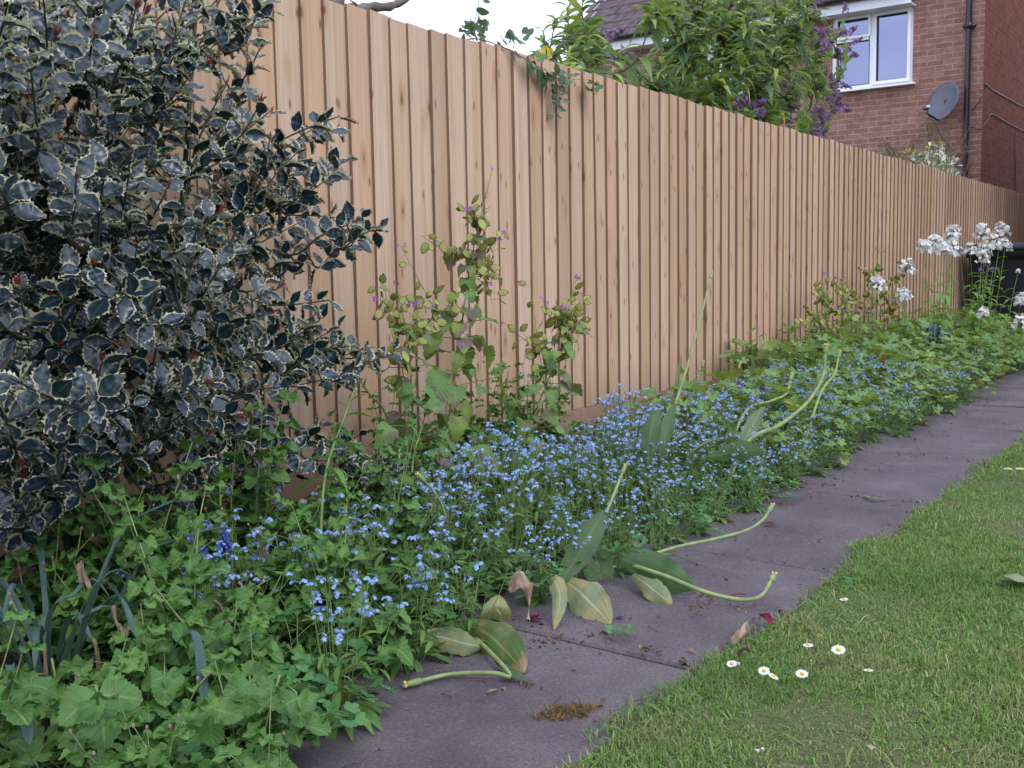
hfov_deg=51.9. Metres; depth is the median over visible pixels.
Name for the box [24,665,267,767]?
columbine plant
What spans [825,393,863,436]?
forget me not
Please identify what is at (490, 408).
avens plant
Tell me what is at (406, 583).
columbine plant
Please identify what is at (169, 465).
avens plant
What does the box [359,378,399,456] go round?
weed stem
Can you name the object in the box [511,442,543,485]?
forget me not
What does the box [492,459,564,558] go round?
forget me not
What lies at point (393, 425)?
honesty plant
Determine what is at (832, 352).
geranium plant
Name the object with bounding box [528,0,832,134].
buddleia shrub
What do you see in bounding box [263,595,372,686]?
columbine plant
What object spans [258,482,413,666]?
avens plant
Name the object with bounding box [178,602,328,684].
avens plant
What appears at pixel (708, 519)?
columbine plant
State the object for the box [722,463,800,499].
columbine plant
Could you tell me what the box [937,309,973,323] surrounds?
geranium plant
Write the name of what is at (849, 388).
forget me not
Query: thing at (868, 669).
lawn daisy
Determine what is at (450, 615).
columbine plant
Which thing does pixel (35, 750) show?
avens plant
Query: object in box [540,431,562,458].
avens plant
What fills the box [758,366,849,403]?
geranium plant
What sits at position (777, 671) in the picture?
lawn weed
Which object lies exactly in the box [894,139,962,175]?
euonymus shrub
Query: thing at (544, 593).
forget me not
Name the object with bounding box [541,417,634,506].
forget me not
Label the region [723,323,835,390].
geranium plant
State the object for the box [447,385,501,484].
avens plant
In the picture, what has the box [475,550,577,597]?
columbine plant
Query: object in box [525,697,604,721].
moss clump
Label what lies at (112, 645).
columbine plant
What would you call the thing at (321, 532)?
forget me not
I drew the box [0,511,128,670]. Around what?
avens plant
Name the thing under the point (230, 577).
forget me not
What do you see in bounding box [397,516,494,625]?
forget me not
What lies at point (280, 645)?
columbine plant
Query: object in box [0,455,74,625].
avens plant
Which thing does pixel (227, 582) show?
forget me not
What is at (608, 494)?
forget me not
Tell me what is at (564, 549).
forget me not
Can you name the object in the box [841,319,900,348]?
geranium plant
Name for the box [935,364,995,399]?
geranium plant
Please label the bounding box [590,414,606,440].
avens plant
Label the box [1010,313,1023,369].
rocket plant
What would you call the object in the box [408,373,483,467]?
avens plant
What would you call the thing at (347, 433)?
avens plant
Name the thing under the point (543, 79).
ivy vine
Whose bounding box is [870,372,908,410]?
forget me not
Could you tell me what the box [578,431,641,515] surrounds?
forget me not
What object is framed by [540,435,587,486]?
forget me not
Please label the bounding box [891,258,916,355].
rocket plant
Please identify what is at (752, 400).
forget me not
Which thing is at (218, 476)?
lily shoot
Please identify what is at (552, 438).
forget me not
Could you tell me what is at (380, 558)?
forget me not
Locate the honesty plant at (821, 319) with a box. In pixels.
[794,271,846,381]
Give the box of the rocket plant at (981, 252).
[960,221,1013,352]
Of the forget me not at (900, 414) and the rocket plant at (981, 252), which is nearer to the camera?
the forget me not at (900, 414)
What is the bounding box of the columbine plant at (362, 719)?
[174,668,367,767]
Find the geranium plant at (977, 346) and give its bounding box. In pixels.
[953,331,1015,370]
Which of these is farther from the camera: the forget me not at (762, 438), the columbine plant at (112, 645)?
the forget me not at (762, 438)
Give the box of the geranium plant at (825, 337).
[760,324,879,390]
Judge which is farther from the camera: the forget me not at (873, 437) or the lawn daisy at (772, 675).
the forget me not at (873, 437)
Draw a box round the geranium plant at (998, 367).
[926,335,1010,380]
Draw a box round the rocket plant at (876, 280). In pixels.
[861,274,887,336]
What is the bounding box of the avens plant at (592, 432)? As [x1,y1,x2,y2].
[575,419,605,448]
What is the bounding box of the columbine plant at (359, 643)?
[245,603,398,719]
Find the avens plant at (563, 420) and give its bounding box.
[555,415,584,456]
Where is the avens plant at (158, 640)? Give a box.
[40,594,244,749]
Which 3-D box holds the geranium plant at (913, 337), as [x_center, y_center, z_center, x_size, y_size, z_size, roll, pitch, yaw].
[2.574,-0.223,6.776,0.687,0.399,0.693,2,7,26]
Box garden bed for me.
[0,351,1023,767]
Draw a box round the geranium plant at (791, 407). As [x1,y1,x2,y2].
[707,387,818,450]
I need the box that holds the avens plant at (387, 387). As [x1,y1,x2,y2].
[339,385,420,486]
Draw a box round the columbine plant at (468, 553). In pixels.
[393,547,497,608]
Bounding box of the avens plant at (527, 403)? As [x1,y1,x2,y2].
[500,362,583,472]
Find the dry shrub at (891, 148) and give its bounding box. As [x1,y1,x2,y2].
[875,116,987,177]
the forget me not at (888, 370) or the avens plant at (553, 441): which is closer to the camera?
the avens plant at (553, 441)
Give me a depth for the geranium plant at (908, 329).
7.56 m
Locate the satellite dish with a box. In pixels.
[923,82,958,147]
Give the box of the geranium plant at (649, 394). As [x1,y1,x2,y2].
[624,368,771,442]
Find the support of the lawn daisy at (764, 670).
on the lawn at (782, 721)
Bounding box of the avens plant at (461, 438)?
[411,409,501,504]
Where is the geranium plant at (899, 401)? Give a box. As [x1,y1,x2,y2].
[870,382,940,419]
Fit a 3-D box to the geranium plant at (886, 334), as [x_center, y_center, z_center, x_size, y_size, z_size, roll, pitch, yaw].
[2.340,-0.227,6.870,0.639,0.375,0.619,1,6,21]
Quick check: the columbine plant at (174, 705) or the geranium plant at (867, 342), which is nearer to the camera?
the columbine plant at (174, 705)
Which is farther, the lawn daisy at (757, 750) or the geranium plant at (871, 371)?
the geranium plant at (871, 371)
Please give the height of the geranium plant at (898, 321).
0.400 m
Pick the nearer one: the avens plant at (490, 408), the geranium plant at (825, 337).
the avens plant at (490, 408)
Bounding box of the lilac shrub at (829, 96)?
[595,0,862,141]
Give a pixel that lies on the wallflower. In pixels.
(883, 358)
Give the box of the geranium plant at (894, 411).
[853,390,922,427]
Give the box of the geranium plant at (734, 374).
[678,353,792,424]
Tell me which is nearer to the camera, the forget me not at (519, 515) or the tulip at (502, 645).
the tulip at (502, 645)
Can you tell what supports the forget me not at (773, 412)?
on the garden bed
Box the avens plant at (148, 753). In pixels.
[58,661,232,767]
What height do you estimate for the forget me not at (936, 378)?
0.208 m
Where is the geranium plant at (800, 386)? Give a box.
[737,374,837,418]
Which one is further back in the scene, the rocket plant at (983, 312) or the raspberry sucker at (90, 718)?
the rocket plant at (983, 312)
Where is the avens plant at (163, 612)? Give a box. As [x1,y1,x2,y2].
[54,469,284,722]
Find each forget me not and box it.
[113,542,219,609]
[174,543,298,640]
[176,508,272,614]
[203,528,323,652]
[252,555,380,686]
[258,512,360,633]
[272,491,371,581]
[289,574,408,740]
[314,504,442,642]
[330,479,427,601]
[349,556,454,679]
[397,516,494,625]
[399,443,483,542]
[403,470,484,586]
[405,471,480,569]
[406,548,518,658]
[429,459,505,557]
[438,499,513,600]
[443,443,506,528]
[447,468,473,515]
[449,444,552,545]
[449,457,475,501]
[455,421,534,512]
[456,465,552,573]
[460,422,567,534]
[475,439,516,501]
[490,420,577,519]
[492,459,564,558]
[506,429,576,504]
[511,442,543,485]
[513,525,586,607]
[525,511,590,584]
[533,450,600,541]
[538,440,580,497]
[539,435,598,524]
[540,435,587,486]
[540,436,609,515]
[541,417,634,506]
[542,493,592,570]
[550,482,602,551]
[564,411,633,493]
[565,438,601,474]
[577,427,616,467]
[577,457,628,529]
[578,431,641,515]
[585,476,647,545]
[586,410,649,501]
[591,391,646,475]
[591,419,605,453]
[594,413,642,482]
[594,420,632,457]
[600,383,671,474]
[600,439,657,521]
[600,489,644,558]
[600,510,639,578]
[608,386,676,464]
[608,431,676,513]
[619,410,646,456]
[625,433,676,497]
[633,457,692,535]
[634,468,686,544]
[635,408,702,475]
[637,423,717,493]
[638,421,695,479]
[643,505,683,552]
[644,403,698,464]
[645,439,699,509]
[653,475,696,523]
[657,391,731,442]
[665,393,730,466]
[674,393,736,473]
[676,412,724,479]
[678,428,730,483]
[679,449,736,514]
[681,477,720,536]
[691,443,743,506]
[698,464,740,524]
[699,405,762,475]
[704,382,743,443]
[707,412,765,480]
[708,389,767,437]
[721,381,762,443]
[722,420,772,473]
[726,426,767,493]
[726,452,771,513]
[731,372,775,426]
[731,447,777,501]
[737,431,785,476]
[740,384,803,441]
[744,392,792,446]
[756,408,796,468]
[762,440,816,484]
[768,360,812,414]
[768,412,803,457]
[768,437,809,481]
[770,381,798,433]
[771,445,809,489]
[782,374,807,428]
[785,425,832,476]
[789,404,833,449]
[794,366,842,412]
[795,415,833,461]
[797,372,837,423]
[799,391,836,441]
[803,367,833,421]
[805,391,837,439]
[818,430,851,468]
[822,407,869,455]
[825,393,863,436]
[827,347,861,394]
[827,375,863,426]
[830,360,875,412]
[833,405,864,450]
[837,357,881,405]
[839,372,865,414]
[859,405,886,443]
[863,384,897,434]
[868,362,915,404]
[869,381,899,425]
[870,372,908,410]
[879,383,916,422]
[889,403,916,438]
[896,384,930,420]
[896,400,918,430]
[903,392,931,425]
[907,370,925,404]
[916,384,945,415]
[919,368,957,398]
[928,368,965,406]
[932,375,962,414]
[946,371,981,404]
[948,361,973,399]
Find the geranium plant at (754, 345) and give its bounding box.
[734,331,817,382]
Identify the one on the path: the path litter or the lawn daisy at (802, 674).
the path litter
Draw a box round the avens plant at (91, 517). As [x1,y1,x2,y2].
[26,494,111,609]
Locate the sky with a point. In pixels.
(442, 16)
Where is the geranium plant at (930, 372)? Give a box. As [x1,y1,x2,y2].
[861,340,958,390]
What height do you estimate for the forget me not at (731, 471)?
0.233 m
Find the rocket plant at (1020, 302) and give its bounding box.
[1006,292,1023,344]
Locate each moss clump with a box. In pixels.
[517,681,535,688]
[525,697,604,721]
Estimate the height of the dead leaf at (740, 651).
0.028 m
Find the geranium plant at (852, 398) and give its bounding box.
[784,383,877,437]
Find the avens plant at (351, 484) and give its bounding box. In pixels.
[277,438,390,545]
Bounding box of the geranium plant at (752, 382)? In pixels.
[684,367,808,435]
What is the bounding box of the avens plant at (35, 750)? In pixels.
[5,727,172,767]
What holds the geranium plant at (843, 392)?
on the garden bed
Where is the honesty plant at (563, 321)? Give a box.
[483,274,592,482]
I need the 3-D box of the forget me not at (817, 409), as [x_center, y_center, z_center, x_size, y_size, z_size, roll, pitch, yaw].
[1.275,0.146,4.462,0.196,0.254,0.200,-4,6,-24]
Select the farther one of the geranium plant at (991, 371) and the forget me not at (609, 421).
the geranium plant at (991, 371)
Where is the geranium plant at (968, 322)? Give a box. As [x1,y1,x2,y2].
[918,309,1006,350]
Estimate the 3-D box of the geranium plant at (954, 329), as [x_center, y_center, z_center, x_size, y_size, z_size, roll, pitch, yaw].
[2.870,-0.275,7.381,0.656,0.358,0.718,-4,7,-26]
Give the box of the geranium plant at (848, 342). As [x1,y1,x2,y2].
[803,334,885,364]
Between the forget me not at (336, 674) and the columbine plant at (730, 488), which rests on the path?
the forget me not at (336, 674)
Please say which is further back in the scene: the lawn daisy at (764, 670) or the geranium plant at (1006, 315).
the geranium plant at (1006, 315)
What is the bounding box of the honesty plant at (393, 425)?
[372,280,474,504]
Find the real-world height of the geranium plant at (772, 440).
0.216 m
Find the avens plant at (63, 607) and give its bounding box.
[2,556,151,685]
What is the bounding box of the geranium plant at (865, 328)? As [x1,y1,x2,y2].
[803,322,887,358]
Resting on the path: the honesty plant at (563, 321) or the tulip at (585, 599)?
the tulip at (585, 599)
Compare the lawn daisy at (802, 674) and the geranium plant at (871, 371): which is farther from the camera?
the geranium plant at (871, 371)
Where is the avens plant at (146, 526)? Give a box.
[52,436,285,661]
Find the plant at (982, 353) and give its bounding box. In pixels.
[941,347,1009,381]
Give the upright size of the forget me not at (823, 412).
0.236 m
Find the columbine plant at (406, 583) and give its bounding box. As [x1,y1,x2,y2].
[315,553,450,611]
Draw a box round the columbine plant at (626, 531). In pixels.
[574,519,649,548]
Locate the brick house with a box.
[555,0,1023,193]
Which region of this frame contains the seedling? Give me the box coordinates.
[604,624,634,635]
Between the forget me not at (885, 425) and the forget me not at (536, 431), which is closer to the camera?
the forget me not at (536, 431)
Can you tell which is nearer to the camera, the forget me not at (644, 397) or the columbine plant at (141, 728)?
the columbine plant at (141, 728)
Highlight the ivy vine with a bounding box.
[458,0,602,119]
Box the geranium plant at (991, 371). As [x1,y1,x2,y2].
[956,355,1004,385]
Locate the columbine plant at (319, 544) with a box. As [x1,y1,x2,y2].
[223,540,352,642]
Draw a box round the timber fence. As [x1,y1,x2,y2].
[0,0,1023,581]
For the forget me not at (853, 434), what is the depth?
4.38 m
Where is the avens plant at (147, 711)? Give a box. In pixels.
[0,623,195,767]
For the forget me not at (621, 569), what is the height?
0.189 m
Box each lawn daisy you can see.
[727,660,736,677]
[737,662,740,681]
[755,749,759,767]
[758,666,769,689]
[761,747,764,766]
[768,673,777,694]
[795,669,807,693]
[802,643,813,665]
[831,645,844,662]
[839,598,847,617]
[863,668,872,691]
[866,744,875,766]
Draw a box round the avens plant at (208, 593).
[68,537,312,663]
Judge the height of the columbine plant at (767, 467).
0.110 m
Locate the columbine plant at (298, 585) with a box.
[171,576,334,653]
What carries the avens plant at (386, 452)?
on the garden bed
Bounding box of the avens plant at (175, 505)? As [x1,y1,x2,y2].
[91,467,235,574]
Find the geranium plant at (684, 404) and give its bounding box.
[625,386,740,455]
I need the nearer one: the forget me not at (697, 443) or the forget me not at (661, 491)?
the forget me not at (661, 491)
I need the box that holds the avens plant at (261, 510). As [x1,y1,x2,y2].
[231,447,312,548]
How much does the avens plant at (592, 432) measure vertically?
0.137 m
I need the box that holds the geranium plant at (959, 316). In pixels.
[942,306,975,323]
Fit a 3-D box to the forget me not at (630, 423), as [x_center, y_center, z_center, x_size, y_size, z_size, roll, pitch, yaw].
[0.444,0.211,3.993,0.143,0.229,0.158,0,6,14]
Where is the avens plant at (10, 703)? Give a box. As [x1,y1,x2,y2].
[0,701,36,767]
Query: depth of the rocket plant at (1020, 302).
8.74 m
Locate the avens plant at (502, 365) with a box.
[473,360,545,475]
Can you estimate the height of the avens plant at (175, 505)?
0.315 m
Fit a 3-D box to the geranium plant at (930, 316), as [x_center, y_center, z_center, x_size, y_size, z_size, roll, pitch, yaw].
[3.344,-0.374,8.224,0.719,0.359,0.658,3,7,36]
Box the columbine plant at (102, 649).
[0,639,160,728]
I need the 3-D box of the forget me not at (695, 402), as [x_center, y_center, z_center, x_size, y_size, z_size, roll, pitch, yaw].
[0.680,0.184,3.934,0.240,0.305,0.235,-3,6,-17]
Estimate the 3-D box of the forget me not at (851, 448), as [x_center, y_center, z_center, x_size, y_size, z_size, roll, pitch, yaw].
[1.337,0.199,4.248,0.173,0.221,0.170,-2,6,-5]
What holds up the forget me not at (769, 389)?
on the garden bed
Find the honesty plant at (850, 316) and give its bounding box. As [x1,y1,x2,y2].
[830,279,870,351]
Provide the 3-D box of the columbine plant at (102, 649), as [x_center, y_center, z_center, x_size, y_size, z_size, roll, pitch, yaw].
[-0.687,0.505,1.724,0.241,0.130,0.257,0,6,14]
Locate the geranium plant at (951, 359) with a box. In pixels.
[912,354,992,387]
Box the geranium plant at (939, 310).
[920,307,967,330]
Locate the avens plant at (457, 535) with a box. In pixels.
[390,483,506,590]
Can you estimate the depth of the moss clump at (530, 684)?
1.91 m
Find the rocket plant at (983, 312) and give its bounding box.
[968,306,1003,376]
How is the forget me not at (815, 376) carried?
on the garden bed
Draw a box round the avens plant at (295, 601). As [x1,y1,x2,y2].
[215,522,391,642]
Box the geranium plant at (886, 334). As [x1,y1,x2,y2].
[847,320,915,360]
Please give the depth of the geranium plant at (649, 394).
4.28 m
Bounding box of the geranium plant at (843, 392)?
[802,386,884,430]
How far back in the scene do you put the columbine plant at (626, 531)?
2.78 m
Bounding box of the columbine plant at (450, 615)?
[276,551,457,658]
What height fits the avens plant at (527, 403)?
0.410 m
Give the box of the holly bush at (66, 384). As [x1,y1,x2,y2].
[0,0,418,605]
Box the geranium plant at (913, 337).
[877,318,967,377]
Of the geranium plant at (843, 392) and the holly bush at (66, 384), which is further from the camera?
the geranium plant at (843, 392)
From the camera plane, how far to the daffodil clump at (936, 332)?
7.00 m
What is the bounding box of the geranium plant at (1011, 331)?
[973,315,1023,345]
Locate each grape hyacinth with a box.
[183,535,195,583]
[197,543,210,584]
[217,529,231,576]
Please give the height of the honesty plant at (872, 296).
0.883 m
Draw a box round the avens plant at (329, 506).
[255,435,373,574]
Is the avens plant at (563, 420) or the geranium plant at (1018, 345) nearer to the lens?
the avens plant at (563, 420)
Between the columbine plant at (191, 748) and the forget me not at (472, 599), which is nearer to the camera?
the columbine plant at (191, 748)
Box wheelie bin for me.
[965,242,1023,338]
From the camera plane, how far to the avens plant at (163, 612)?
1.73 m
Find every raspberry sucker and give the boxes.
[0,658,142,749]
[121,621,193,706]
[187,669,316,747]
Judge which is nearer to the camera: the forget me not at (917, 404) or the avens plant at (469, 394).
the avens plant at (469, 394)
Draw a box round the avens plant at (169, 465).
[131,430,242,552]
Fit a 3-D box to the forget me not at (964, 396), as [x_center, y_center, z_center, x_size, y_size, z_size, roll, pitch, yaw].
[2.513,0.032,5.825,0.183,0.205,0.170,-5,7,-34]
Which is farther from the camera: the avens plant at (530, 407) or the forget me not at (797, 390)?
the forget me not at (797, 390)
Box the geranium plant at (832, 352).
[738,330,879,395]
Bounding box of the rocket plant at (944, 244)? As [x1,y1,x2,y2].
[911,224,962,354]
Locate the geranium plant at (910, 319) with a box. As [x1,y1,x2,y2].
[889,307,974,349]
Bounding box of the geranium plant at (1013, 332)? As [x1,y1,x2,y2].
[998,317,1023,339]
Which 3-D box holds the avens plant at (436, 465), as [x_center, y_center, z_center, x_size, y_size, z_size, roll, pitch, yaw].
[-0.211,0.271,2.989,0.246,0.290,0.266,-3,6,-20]
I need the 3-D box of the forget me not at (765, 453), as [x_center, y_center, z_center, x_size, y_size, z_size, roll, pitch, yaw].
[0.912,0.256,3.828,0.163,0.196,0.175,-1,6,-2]
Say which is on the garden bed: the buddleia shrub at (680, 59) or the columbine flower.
the columbine flower
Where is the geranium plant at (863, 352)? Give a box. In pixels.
[788,330,924,392]
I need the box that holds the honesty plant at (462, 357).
[367,165,508,496]
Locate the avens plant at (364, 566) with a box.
[306,530,468,635]
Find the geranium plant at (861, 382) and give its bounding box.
[828,367,895,417]
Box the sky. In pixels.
[345,0,604,61]
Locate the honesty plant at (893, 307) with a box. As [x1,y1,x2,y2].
[884,261,905,342]
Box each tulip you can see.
[402,595,533,687]
[415,471,453,567]
[549,463,637,630]
[621,503,777,604]
[641,271,712,464]
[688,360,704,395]
[690,343,828,502]
[718,372,793,471]
[801,350,841,457]
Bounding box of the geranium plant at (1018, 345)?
[993,335,1023,364]
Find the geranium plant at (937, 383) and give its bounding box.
[871,352,957,403]
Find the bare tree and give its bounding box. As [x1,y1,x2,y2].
[329,0,408,11]
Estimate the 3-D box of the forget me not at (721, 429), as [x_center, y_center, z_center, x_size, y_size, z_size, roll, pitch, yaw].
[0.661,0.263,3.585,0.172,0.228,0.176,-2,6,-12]
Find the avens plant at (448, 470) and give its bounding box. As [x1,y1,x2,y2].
[408,426,466,532]
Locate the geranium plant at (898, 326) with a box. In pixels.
[854,314,948,357]
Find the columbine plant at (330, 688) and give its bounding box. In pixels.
[194,653,360,735]
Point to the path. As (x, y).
(429, 725)
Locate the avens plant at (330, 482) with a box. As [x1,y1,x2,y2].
[274,458,363,526]
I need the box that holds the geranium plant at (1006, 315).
[969,305,1021,341]
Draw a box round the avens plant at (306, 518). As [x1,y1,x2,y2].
[213,498,350,599]
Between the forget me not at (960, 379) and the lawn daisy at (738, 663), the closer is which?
the lawn daisy at (738, 663)
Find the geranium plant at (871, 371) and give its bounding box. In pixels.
[814,361,896,405]
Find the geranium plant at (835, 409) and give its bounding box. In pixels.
[767,396,860,445]
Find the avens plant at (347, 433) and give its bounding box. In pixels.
[295,410,401,529]
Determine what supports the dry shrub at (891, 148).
on the ground
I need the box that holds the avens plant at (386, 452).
[307,414,435,552]
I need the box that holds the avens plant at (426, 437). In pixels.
[408,393,503,510]
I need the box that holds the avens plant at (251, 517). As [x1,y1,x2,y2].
[165,389,316,585]
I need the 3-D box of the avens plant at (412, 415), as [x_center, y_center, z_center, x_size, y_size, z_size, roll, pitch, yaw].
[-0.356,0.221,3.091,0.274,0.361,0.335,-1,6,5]
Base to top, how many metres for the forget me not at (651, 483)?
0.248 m
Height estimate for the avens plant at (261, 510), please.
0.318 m
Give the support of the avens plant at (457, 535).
on the garden bed
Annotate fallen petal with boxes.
[529,613,541,619]
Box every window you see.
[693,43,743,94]
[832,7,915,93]
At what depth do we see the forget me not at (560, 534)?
2.69 m
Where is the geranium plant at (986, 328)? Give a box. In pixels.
[948,307,1020,344]
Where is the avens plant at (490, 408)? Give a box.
[474,363,513,445]
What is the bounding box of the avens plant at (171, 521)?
[162,507,269,599]
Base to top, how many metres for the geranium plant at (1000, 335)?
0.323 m
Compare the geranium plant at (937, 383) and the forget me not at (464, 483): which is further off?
the geranium plant at (937, 383)
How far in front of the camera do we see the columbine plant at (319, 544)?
2.11 m
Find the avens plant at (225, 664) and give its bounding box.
[114,615,341,766]
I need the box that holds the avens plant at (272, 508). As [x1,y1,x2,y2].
[223,431,304,546]
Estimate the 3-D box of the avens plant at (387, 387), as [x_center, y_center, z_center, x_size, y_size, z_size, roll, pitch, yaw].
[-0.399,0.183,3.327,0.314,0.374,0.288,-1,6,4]
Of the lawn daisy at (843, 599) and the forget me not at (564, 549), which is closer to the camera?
the lawn daisy at (843, 599)
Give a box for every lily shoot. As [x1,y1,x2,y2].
[204,463,250,612]
[291,384,372,542]
[390,424,435,525]
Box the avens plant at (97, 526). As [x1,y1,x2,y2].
[59,452,216,607]
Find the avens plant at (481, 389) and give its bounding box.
[417,379,510,485]
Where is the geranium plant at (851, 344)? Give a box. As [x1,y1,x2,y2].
[833,332,915,381]
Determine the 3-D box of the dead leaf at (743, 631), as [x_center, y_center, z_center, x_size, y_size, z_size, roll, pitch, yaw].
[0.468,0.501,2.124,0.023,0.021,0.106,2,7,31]
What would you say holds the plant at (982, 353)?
on the garden bed
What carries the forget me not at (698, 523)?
on the path
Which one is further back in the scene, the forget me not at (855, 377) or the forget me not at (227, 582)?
the forget me not at (855, 377)
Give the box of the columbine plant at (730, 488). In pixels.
[659,469,733,507]
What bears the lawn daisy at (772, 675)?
on the lawn at (782, 721)
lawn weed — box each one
[771,668,789,675]
[839,576,856,583]
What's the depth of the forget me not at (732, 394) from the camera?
4.41 m
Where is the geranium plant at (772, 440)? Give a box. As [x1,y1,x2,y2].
[684,413,796,469]
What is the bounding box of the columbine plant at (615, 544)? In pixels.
[572,526,651,578]
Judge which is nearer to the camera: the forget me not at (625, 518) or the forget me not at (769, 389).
the forget me not at (625, 518)
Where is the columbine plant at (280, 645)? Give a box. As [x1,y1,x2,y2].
[173,636,288,731]
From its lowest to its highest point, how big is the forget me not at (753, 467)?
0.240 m
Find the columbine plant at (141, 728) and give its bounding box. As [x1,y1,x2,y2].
[135,660,315,763]
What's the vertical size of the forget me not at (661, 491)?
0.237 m
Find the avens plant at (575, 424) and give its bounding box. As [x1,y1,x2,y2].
[505,346,589,457]
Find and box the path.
[131,369,1023,767]
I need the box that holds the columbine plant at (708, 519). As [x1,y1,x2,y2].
[650,505,724,538]
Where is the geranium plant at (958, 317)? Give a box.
[944,313,991,333]
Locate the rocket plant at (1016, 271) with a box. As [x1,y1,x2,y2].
[999,269,1020,338]
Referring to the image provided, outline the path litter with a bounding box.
[292,396,1023,767]
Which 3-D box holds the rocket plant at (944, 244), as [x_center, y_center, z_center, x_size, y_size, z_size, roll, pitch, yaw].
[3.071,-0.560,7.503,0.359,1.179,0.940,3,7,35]
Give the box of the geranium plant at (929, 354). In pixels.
[883,339,954,385]
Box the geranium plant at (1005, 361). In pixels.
[963,347,1016,378]
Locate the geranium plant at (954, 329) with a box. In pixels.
[878,319,962,354]
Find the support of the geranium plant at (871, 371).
on the garden bed
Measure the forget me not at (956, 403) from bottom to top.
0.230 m
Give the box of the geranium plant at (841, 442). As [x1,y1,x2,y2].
[767,420,852,467]
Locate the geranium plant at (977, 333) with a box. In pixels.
[943,326,1011,363]
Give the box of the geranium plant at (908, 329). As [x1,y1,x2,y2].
[900,321,950,352]
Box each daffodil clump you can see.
[0,493,266,723]
[1,575,241,744]
[911,320,961,362]
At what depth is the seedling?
2.17 m
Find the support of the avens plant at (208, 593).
on the garden bed
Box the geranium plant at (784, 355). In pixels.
[776,324,851,367]
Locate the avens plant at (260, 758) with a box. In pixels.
[203,676,297,767]
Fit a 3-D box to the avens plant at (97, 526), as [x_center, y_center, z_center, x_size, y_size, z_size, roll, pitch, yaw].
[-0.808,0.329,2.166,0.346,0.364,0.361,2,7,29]
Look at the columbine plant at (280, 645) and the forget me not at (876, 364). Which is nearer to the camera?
the columbine plant at (280, 645)
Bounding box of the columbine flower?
[953,247,997,351]
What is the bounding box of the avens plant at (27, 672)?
[0,663,44,748]
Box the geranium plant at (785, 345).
[745,341,861,398]
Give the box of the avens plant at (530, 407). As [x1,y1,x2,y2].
[504,372,563,452]
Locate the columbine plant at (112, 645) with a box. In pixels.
[92,633,166,678]
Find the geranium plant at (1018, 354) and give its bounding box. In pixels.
[982,336,1023,372]
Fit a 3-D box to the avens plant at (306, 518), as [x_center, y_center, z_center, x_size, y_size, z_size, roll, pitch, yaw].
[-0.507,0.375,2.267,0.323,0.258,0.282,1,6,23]
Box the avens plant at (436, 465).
[396,427,492,516]
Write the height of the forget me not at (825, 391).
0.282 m
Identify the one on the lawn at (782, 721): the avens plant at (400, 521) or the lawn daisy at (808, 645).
the lawn daisy at (808, 645)
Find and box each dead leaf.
[507,570,533,619]
[731,621,754,643]
[737,645,749,658]
[759,613,771,624]
[815,633,823,641]
[1004,573,1023,581]
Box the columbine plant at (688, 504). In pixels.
[652,493,713,521]
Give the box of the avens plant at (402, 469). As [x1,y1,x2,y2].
[378,443,433,511]
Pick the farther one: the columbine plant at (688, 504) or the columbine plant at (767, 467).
the columbine plant at (767, 467)
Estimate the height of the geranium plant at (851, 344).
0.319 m
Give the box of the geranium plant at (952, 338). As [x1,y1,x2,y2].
[910,330,990,369]
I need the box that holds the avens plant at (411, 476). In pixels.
[362,418,455,557]
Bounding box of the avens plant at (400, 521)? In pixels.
[330,438,470,599]
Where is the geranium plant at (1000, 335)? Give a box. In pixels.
[967,323,1023,366]
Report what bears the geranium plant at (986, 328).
on the garden bed
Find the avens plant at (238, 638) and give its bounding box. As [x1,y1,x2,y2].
[126,562,319,749]
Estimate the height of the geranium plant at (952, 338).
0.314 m
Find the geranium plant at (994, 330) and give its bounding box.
[976,320,1023,353]
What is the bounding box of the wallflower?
[873,355,928,400]
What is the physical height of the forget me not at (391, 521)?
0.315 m
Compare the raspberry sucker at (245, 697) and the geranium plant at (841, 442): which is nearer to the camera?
the raspberry sucker at (245, 697)
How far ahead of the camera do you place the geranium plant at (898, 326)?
7.20 m
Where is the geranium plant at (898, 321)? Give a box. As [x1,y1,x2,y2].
[870,310,920,346]
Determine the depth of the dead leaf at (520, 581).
2.23 m
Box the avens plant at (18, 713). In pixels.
[0,592,45,767]
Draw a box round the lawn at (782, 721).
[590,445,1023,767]
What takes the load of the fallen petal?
on the path
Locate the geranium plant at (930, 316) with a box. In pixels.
[926,314,985,348]
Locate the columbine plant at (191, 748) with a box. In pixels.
[117,742,239,767]
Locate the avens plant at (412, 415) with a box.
[368,399,431,499]
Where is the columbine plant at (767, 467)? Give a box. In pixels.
[733,460,791,486]
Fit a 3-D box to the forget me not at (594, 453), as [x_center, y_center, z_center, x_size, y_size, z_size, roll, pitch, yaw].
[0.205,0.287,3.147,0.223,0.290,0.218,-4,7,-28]
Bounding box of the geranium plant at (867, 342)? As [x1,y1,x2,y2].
[809,319,934,390]
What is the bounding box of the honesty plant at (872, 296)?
[842,247,898,334]
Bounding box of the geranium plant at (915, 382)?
[867,370,953,410]
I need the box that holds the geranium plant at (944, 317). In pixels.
[916,312,958,327]
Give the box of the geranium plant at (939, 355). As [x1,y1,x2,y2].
[897,335,978,383]
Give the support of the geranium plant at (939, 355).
on the garden bed
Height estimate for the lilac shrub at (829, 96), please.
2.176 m
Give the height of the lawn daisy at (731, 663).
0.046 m
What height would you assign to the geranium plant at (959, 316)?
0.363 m

